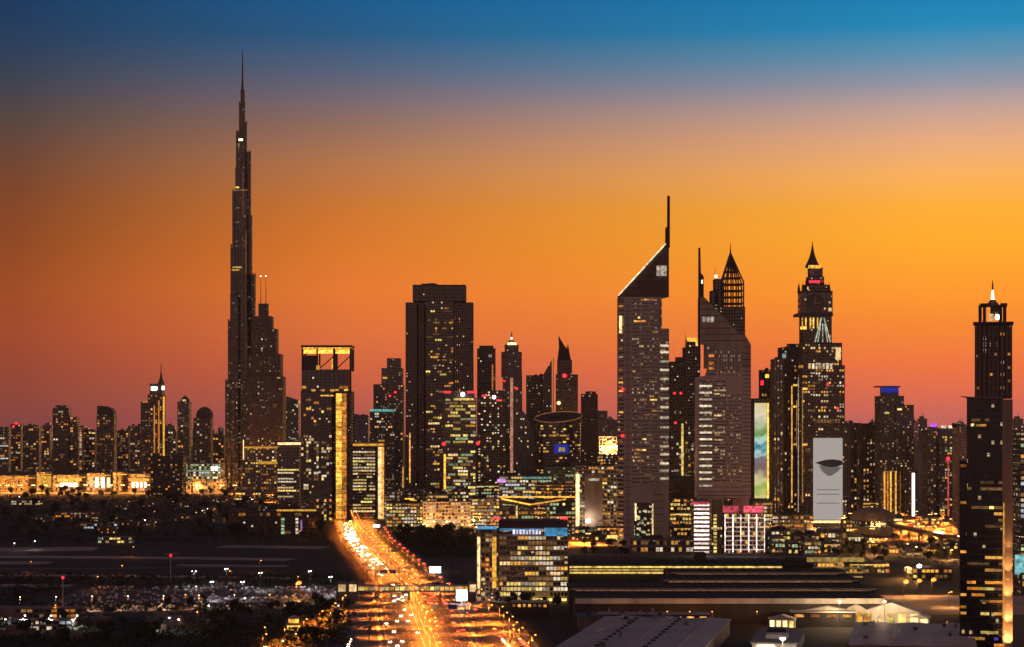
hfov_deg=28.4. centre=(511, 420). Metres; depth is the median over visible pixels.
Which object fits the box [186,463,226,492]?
mall building
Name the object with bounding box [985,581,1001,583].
lit window
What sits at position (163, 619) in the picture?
tree
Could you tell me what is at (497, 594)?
tree
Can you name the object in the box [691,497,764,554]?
hotel building
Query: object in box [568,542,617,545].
forecourt
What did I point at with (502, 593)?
lit window
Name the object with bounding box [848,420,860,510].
office tower
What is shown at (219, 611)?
tree
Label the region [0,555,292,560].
sandy lot
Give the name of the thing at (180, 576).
sandy lot
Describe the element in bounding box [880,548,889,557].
tree
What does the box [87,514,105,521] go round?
villa
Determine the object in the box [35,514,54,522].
villa
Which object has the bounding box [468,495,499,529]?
office building
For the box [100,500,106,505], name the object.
tree
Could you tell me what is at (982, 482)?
lit window
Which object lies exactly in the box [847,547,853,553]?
tree
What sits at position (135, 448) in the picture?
apartment tower
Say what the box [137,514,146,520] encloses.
tree
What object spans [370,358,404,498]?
office tower
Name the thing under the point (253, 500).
building
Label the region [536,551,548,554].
lit window
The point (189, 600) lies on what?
tree
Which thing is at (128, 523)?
villa
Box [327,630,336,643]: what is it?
tree
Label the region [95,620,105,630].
tree
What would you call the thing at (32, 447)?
apartment tower
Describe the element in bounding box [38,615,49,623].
tree
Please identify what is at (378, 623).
verge kerb
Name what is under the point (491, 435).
apartment tower
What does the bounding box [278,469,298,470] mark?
lit window
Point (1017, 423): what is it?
distant tower
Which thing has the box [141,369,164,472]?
hotel tower
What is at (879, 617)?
doorway
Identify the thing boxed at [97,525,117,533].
villa
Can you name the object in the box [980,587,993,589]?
lit window
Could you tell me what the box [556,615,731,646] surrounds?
warehouse
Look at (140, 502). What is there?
tree
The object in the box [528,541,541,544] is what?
lit window
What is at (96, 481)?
mall building
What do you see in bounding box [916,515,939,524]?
building
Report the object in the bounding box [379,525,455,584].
service road
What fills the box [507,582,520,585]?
lit window
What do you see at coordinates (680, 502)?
office building
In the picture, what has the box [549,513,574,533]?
building
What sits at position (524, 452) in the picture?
office tower
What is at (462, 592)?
billboard
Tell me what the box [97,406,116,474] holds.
apartment tower
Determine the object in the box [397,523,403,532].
tree
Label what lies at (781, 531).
office building
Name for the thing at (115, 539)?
building
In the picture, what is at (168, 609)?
side street
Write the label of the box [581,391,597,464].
office tower
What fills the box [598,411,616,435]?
office tower
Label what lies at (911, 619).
doorway
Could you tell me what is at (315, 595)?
tree
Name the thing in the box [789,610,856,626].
storage shed
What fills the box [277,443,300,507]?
office building
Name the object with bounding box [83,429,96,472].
apartment tower
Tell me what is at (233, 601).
tree
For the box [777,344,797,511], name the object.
office tower
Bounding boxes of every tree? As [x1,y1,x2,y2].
[0,621,7,628]
[1,506,10,515]
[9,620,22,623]
[12,590,20,600]
[17,515,25,527]
[21,619,32,638]
[25,507,31,515]
[30,497,38,504]
[33,632,41,638]
[35,519,41,526]
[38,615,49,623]
[52,503,61,511]
[55,627,70,642]
[58,609,68,616]
[88,596,97,605]
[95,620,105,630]
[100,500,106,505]
[108,514,114,522]
[137,498,145,507]
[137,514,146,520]
[137,526,142,536]
[148,626,155,635]
[151,620,160,634]
[155,617,166,623]
[164,596,171,610]
[186,596,193,611]
[196,507,202,513]
[197,519,203,527]
[197,593,207,607]
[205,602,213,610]
[206,509,213,522]
[206,610,217,621]
[212,607,224,616]
[221,489,228,495]
[226,523,235,534]
[229,598,238,610]
[232,602,238,610]
[237,602,245,616]
[241,495,248,504]
[241,604,252,613]
[255,627,266,639]
[267,601,276,608]
[284,605,296,614]
[286,601,295,605]
[295,608,302,615]
[297,627,305,639]
[305,625,312,639]
[310,626,319,638]
[311,592,321,600]
[315,520,323,535]
[316,605,329,614]
[317,615,323,623]
[317,628,324,635]
[318,596,325,605]
[323,617,331,625]
[324,599,336,609]
[324,608,331,615]
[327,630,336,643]
[330,607,345,623]
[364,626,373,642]
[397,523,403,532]
[401,526,409,537]
[415,525,425,529]
[415,528,422,541]
[449,524,456,531]
[457,526,464,533]
[465,527,474,533]
[467,536,475,546]
[494,591,500,598]
[506,597,514,602]
[522,595,530,599]
[551,597,561,607]
[582,537,587,546]
[590,546,599,557]
[605,538,612,547]
[618,540,626,544]
[623,548,629,557]
[833,549,841,554]
[843,540,852,545]
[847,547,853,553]
[860,537,870,543]
[861,544,866,555]
[868,545,879,556]
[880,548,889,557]
[892,540,902,547]
[922,550,932,561]
[927,536,935,544]
[934,549,942,556]
[944,547,954,557]
[948,540,955,550]
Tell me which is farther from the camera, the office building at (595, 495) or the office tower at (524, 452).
the office tower at (524, 452)
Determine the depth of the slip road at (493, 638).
1284.93 m
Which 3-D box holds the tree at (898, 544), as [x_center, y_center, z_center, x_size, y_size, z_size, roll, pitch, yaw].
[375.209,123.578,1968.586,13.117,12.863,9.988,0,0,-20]
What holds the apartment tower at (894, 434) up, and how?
on the ground
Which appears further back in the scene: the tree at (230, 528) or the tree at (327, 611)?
the tree at (230, 528)
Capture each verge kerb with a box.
[338,521,383,646]
[366,519,481,646]
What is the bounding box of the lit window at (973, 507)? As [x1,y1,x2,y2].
[972,506,988,508]
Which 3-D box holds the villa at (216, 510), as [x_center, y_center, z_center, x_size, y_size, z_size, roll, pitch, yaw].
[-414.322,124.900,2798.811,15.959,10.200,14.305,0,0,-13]
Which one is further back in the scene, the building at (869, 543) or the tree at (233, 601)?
the building at (869, 543)
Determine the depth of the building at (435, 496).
2459.72 m
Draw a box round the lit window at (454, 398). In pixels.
[454,398,472,399]
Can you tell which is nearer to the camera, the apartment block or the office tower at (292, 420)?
the apartment block
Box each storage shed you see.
[511,600,548,615]
[596,612,710,617]
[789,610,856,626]
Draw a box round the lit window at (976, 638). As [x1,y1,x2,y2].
[974,637,984,639]
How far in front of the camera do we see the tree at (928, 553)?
1846.62 m
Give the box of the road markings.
[341,520,473,646]
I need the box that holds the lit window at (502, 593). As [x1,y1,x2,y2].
[500,592,509,595]
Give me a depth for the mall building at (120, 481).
3669.85 m
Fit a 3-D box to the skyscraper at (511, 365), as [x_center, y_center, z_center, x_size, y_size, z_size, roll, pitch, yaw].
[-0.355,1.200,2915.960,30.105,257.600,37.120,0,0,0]
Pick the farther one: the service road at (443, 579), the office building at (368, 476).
the office building at (368, 476)
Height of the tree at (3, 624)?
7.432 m
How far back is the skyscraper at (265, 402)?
3650.00 m
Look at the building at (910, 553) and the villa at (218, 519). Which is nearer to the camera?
the building at (910, 553)
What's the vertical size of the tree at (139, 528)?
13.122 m
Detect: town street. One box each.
[855,541,958,544]
[896,521,952,524]
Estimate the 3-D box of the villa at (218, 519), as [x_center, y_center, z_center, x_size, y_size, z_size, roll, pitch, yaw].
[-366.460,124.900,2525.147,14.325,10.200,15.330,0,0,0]
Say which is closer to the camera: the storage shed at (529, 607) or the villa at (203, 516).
the storage shed at (529, 607)
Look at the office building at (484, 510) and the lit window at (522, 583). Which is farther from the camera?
the office building at (484, 510)
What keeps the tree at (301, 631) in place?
on the ground
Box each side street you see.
[0,566,285,568]
[87,603,312,610]
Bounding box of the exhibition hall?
[566,552,886,623]
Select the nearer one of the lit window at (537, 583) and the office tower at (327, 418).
the lit window at (537, 583)
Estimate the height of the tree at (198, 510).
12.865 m
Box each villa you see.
[0,609,29,620]
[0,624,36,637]
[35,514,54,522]
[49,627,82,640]
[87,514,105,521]
[90,613,110,624]
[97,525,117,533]
[107,514,122,519]
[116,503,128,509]
[119,520,139,527]
[137,525,154,531]
[142,615,183,628]
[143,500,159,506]
[143,518,161,523]
[143,520,154,526]
[145,620,166,633]
[146,612,182,618]
[174,513,193,521]
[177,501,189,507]
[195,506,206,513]
[198,514,219,518]
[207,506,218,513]
[212,516,224,523]
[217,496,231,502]
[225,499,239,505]
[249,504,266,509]
[253,604,281,615]
[284,615,318,626]
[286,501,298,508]
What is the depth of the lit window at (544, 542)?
1439.68 m
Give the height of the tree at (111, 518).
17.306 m
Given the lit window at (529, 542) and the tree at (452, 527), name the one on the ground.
the tree at (452, 527)
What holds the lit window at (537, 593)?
in the office building at (535, 564)
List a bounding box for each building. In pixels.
[0,475,35,491]
[0,606,86,619]
[6,617,77,631]
[11,500,44,504]
[36,471,51,491]
[52,474,86,491]
[55,512,99,517]
[80,523,119,529]
[87,472,111,491]
[97,536,134,543]
[113,471,127,491]
[128,473,150,491]
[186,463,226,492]
[216,498,255,502]
[228,509,321,534]
[242,440,276,498]
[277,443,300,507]
[353,443,386,519]
[384,489,400,522]
[386,499,422,527]
[402,485,429,501]
[423,499,470,529]
[427,492,448,500]
[442,391,479,496]
[449,489,468,500]
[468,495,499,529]
[476,482,498,496]
[476,517,567,602]
[497,473,551,499]
[499,495,574,531]
[534,411,582,472]
[535,482,574,500]
[544,464,574,482]
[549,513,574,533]
[568,531,617,541]
[574,464,616,530]
[574,526,594,533]
[596,454,616,464]
[596,526,616,533]
[630,535,692,553]
[669,494,693,511]
[669,509,690,536]
[670,476,696,499]
[671,524,690,536]
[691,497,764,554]
[750,627,805,646]
[751,398,770,505]
[752,499,772,528]
[765,526,790,550]
[768,534,785,553]
[773,512,812,532]
[785,539,801,555]
[790,530,819,542]
[801,537,821,554]
[813,553,844,566]
[815,528,846,545]
[821,540,840,553]
[840,517,853,532]
[844,559,889,574]
[847,533,864,543]
[860,500,878,508]
[864,539,882,549]
[883,545,901,554]
[900,469,917,518]
[901,549,921,557]
[906,564,952,579]
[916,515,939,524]
[921,545,943,555]
[939,539,957,549]
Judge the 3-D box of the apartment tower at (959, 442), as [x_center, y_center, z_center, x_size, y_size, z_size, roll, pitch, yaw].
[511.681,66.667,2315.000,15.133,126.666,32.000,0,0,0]
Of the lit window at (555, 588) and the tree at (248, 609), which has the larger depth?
the lit window at (555, 588)
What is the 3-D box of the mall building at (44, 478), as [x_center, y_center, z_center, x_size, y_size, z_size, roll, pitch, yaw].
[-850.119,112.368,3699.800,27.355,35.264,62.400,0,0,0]
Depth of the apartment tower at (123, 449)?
5199.72 m
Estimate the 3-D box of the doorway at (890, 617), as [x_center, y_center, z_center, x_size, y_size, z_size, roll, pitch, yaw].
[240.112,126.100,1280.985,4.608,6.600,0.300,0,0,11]
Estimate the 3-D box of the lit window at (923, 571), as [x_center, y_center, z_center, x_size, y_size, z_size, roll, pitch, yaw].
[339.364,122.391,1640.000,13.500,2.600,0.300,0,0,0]
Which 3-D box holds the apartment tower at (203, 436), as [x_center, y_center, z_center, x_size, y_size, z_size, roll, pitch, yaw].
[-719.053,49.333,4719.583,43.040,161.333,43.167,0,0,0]
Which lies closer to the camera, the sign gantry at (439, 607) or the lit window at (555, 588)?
the sign gantry at (439, 607)
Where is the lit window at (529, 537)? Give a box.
[528,536,541,538]
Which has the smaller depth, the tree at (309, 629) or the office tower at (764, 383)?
the tree at (309, 629)
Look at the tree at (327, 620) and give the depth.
1260.82 m
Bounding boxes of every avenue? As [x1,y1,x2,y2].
[813,526,952,528]
[870,535,957,540]
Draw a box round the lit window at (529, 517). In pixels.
[522,516,533,518]
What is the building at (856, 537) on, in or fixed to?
on the ground
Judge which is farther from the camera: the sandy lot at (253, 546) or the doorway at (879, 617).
the sandy lot at (253, 546)
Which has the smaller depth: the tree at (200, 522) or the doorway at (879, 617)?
the doorway at (879, 617)
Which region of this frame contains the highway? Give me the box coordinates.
[323,520,538,646]
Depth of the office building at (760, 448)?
2298.40 m
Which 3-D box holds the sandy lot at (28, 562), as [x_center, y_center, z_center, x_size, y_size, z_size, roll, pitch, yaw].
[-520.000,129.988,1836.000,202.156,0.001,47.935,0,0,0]
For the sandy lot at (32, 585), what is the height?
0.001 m
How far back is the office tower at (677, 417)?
2329.72 m
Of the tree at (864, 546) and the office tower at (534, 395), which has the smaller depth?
the tree at (864, 546)
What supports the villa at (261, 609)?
on the ground
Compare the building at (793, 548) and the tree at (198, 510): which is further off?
the tree at (198, 510)
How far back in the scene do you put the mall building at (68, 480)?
3669.60 m
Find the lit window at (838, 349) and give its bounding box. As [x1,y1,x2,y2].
[836,347,840,359]
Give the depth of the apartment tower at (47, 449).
5300.00 m
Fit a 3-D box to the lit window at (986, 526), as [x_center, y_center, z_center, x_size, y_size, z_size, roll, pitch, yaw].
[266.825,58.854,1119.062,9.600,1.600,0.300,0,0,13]
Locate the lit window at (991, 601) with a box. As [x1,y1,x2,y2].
[990,600,1001,602]
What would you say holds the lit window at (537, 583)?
in the office building at (535, 564)
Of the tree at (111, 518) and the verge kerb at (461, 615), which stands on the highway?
the verge kerb at (461, 615)
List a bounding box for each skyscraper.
[225,50,255,488]
[246,276,285,446]
[406,283,473,493]
[501,332,521,474]
[553,336,577,411]
[617,196,669,547]
[695,248,750,510]
[709,243,744,505]
[793,241,847,524]
[959,280,1013,646]
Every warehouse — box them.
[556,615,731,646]
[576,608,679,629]
[848,620,976,646]
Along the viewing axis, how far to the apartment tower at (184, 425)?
4900.00 m
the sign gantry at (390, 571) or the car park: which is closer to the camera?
the car park
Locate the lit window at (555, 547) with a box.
[554,546,563,549]
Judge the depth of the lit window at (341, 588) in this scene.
1449.56 m
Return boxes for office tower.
[286,396,299,442]
[301,345,354,520]
[354,414,368,442]
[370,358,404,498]
[477,346,495,395]
[514,405,535,474]
[526,374,542,472]
[543,360,551,412]
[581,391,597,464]
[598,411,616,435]
[669,357,684,496]
[682,334,699,499]
[759,368,769,397]
[770,357,783,513]
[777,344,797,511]
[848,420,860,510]
[858,423,874,508]
[1013,431,1023,595]
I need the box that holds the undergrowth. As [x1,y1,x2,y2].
[0,494,475,646]
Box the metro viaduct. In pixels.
[886,524,959,544]
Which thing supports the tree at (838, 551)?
on the ground
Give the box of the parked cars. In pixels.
[49,586,335,606]
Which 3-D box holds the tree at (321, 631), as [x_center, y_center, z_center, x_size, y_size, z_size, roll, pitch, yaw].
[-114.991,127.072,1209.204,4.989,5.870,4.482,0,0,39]
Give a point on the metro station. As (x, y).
(864, 520)
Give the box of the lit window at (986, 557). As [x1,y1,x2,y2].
[985,556,1001,558]
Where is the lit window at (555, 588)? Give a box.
[554,587,566,590]
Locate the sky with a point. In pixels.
(528, 155)
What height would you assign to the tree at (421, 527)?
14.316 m
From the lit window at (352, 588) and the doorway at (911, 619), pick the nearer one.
the doorway at (911, 619)
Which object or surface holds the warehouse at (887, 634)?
on the ground
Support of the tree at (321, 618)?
on the ground
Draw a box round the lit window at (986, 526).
[985,525,1001,527]
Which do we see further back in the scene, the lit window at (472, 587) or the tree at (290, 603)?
the lit window at (472, 587)
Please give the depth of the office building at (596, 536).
2159.93 m
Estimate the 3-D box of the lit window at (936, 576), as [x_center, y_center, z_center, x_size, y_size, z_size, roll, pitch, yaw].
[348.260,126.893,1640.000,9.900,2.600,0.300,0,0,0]
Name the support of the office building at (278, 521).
on the ground
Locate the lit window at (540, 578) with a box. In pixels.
[539,577,552,579]
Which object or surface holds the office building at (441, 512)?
on the ground
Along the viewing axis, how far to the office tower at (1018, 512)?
1503.01 m
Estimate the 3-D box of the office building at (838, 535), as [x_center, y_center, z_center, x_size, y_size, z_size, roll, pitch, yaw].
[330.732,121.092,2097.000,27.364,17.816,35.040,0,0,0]
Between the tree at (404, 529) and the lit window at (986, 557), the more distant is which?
the tree at (404, 529)
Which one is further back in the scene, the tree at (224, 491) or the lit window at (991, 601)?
the tree at (224, 491)
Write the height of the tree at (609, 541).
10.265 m
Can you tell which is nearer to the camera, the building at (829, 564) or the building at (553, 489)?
the building at (829, 564)
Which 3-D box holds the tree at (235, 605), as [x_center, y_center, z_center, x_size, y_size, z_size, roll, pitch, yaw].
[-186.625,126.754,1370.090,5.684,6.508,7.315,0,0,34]
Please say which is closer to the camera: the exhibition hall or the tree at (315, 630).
the tree at (315, 630)
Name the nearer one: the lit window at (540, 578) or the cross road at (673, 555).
the lit window at (540, 578)
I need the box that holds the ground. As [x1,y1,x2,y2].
[0,436,1023,646]
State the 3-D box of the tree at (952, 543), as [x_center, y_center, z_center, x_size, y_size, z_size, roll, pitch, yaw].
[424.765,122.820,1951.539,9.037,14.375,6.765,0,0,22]
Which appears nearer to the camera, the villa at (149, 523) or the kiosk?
the kiosk
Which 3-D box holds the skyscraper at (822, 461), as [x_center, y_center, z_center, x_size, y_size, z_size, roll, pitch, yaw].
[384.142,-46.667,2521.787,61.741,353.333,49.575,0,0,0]
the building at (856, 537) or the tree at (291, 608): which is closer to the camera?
the tree at (291, 608)
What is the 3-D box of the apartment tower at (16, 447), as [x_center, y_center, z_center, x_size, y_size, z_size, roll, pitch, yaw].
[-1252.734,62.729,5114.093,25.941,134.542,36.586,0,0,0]
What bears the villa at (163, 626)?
on the ground
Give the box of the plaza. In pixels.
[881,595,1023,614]
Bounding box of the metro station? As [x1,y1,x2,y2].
[849,507,901,535]
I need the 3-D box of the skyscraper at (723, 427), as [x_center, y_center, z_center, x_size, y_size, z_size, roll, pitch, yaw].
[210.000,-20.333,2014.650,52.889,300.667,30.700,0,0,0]
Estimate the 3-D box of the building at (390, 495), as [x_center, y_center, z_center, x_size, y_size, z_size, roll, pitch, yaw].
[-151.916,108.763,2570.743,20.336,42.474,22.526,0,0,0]
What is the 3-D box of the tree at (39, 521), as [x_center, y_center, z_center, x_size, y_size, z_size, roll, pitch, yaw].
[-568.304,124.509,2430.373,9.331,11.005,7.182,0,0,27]
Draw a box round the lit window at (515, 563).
[511,562,523,564]
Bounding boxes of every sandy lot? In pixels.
[0,547,97,550]
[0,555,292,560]
[0,561,53,563]
[0,574,295,578]
[0,584,76,586]
[176,564,288,566]
[215,545,329,548]
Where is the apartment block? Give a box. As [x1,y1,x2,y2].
[151,453,185,495]
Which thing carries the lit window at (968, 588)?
in the skyscraper at (986, 544)
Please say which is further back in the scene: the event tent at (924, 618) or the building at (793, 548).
the building at (793, 548)
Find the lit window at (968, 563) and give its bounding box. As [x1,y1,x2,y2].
[967,562,988,564]
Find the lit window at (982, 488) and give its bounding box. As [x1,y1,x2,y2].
[981,487,1001,489]
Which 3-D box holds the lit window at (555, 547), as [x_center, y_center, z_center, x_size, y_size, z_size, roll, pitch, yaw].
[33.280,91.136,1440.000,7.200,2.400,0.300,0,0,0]
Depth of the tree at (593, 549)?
1906.70 m
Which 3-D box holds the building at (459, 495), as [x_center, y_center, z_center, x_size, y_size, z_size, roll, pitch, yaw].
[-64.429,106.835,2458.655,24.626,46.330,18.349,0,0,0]
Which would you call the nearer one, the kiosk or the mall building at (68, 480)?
the kiosk
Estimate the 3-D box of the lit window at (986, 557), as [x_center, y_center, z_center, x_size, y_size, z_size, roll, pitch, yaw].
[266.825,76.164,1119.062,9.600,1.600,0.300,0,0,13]
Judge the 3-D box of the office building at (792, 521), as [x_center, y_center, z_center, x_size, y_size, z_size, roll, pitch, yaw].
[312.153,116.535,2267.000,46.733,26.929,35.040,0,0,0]
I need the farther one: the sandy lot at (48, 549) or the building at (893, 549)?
the sandy lot at (48, 549)
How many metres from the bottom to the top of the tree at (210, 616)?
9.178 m
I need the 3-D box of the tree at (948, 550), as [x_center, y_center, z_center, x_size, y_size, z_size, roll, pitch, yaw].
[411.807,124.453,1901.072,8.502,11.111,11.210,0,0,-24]
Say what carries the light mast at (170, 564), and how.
on the ground
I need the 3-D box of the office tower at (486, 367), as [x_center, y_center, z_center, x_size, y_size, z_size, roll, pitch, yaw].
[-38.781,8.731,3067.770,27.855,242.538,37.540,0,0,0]
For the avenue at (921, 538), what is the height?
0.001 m
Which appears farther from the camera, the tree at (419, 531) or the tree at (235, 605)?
the tree at (419, 531)
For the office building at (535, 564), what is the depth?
1439.85 m
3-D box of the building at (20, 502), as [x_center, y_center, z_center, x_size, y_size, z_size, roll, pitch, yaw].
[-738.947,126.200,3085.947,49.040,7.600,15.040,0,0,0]
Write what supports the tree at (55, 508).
on the ground
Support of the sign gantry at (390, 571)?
on the highway
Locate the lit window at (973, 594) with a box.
[972,593,984,595]
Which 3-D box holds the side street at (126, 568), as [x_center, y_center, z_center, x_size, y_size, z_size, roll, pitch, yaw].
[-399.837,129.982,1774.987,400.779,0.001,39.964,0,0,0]
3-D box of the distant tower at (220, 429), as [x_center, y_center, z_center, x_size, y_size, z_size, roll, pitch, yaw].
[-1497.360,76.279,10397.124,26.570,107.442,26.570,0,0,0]
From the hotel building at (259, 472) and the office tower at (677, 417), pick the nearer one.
the office tower at (677, 417)
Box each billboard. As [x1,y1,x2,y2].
[429,567,440,572]
[456,589,467,603]
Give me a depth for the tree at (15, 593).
1442.78 m
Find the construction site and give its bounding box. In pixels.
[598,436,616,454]
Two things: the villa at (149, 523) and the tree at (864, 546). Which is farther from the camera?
the villa at (149, 523)
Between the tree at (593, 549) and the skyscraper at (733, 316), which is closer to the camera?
the tree at (593, 549)
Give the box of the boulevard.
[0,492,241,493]
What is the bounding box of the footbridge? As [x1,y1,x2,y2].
[336,581,475,600]
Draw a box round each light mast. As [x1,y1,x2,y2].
[62,576,63,605]
[164,553,176,583]
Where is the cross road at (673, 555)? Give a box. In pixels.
[444,551,781,557]
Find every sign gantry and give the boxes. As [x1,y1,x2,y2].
[377,570,395,579]
[384,549,396,551]
[422,605,465,617]
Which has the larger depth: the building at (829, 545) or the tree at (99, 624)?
the building at (829, 545)
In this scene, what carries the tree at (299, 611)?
on the ground
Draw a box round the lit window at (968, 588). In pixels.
[967,587,979,589]
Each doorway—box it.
[776,621,780,626]
[789,621,793,627]
[857,611,861,621]
[864,613,870,621]
[876,614,882,621]
[887,614,894,622]
[899,614,905,622]
[910,614,917,621]
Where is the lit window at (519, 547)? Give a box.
[518,546,527,549]
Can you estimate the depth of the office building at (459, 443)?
2499.85 m
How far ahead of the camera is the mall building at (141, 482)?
3669.60 m
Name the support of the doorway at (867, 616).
in the event tent at (896, 612)
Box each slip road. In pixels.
[261,601,348,646]
[444,593,520,646]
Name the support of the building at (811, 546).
on the ground
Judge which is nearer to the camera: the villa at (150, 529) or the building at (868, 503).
the villa at (150, 529)
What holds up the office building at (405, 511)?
on the ground
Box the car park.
[50,588,335,603]
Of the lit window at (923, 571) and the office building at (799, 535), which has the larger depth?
the office building at (799, 535)
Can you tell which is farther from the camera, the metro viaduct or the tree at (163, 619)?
the metro viaduct
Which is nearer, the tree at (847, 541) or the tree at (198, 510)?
the tree at (847, 541)
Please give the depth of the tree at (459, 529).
2265.50 m
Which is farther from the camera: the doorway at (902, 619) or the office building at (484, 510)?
the office building at (484, 510)
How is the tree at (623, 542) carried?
on the ground
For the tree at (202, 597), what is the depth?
1396.30 m
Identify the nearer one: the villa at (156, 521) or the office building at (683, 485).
the office building at (683, 485)
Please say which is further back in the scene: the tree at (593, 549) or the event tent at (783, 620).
the tree at (593, 549)
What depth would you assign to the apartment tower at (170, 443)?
5199.72 m
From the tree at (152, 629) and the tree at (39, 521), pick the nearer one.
the tree at (152, 629)
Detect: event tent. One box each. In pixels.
[768,614,796,627]
[805,605,847,609]
[847,604,865,621]
[861,600,920,622]
[905,613,930,622]
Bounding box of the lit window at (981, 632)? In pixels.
[980,631,997,633]
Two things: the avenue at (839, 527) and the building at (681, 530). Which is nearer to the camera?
the building at (681, 530)
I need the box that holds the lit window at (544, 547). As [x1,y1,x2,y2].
[543,546,552,549]
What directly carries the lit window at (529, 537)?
in the office building at (535, 564)
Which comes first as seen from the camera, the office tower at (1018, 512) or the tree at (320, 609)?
the tree at (320, 609)
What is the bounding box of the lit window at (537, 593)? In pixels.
[536,592,548,595]
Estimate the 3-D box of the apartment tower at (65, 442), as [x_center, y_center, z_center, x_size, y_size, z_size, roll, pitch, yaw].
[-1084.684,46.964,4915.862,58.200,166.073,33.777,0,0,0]
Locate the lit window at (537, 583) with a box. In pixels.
[536,582,545,585]
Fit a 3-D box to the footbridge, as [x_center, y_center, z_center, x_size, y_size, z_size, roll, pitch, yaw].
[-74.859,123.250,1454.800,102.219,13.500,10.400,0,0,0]
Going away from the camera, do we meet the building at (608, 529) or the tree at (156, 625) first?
the tree at (156, 625)
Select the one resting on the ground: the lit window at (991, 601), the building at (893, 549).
the building at (893, 549)
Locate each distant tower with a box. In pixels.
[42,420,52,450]
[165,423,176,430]
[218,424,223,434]
[914,422,916,443]
[917,417,924,450]
[1013,413,1022,430]
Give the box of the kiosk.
[285,615,301,629]
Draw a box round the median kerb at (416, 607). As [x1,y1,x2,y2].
[352,519,430,646]
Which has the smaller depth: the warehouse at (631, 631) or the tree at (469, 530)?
the warehouse at (631, 631)
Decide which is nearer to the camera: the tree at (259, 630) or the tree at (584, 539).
the tree at (259, 630)
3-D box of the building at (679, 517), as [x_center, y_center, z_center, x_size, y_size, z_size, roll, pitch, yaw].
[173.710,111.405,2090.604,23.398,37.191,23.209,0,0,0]
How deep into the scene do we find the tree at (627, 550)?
1907.71 m
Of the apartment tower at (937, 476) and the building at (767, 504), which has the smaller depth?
the building at (767, 504)
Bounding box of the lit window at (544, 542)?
[543,541,556,544]
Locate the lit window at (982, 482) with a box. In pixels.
[981,481,993,483]
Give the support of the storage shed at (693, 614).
on the ground
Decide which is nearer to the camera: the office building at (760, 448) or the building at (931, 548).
the building at (931, 548)
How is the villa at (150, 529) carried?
on the ground
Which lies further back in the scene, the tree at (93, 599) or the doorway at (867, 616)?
the tree at (93, 599)
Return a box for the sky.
[0,0,1023,435]
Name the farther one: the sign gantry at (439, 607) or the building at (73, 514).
the building at (73, 514)
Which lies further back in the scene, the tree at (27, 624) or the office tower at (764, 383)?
the office tower at (764, 383)
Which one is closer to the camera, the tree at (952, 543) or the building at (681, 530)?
the tree at (952, 543)
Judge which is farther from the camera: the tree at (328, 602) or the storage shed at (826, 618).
the tree at (328, 602)
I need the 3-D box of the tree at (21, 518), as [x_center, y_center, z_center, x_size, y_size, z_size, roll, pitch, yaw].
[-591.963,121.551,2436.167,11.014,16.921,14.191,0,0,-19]
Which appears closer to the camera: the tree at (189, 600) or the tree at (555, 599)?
the tree at (189, 600)
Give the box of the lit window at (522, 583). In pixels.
[521,582,534,585]
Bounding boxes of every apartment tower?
[0,427,10,472]
[10,422,23,471]
[23,424,41,471]
[42,427,51,469]
[53,405,78,473]
[79,425,84,469]
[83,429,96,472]
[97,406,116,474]
[117,429,129,470]
[130,424,140,471]
[165,430,176,455]
[177,396,191,462]
[194,407,212,462]
[213,432,224,462]
[477,390,505,483]
[874,386,913,513]
[922,424,952,516]
[952,423,966,533]

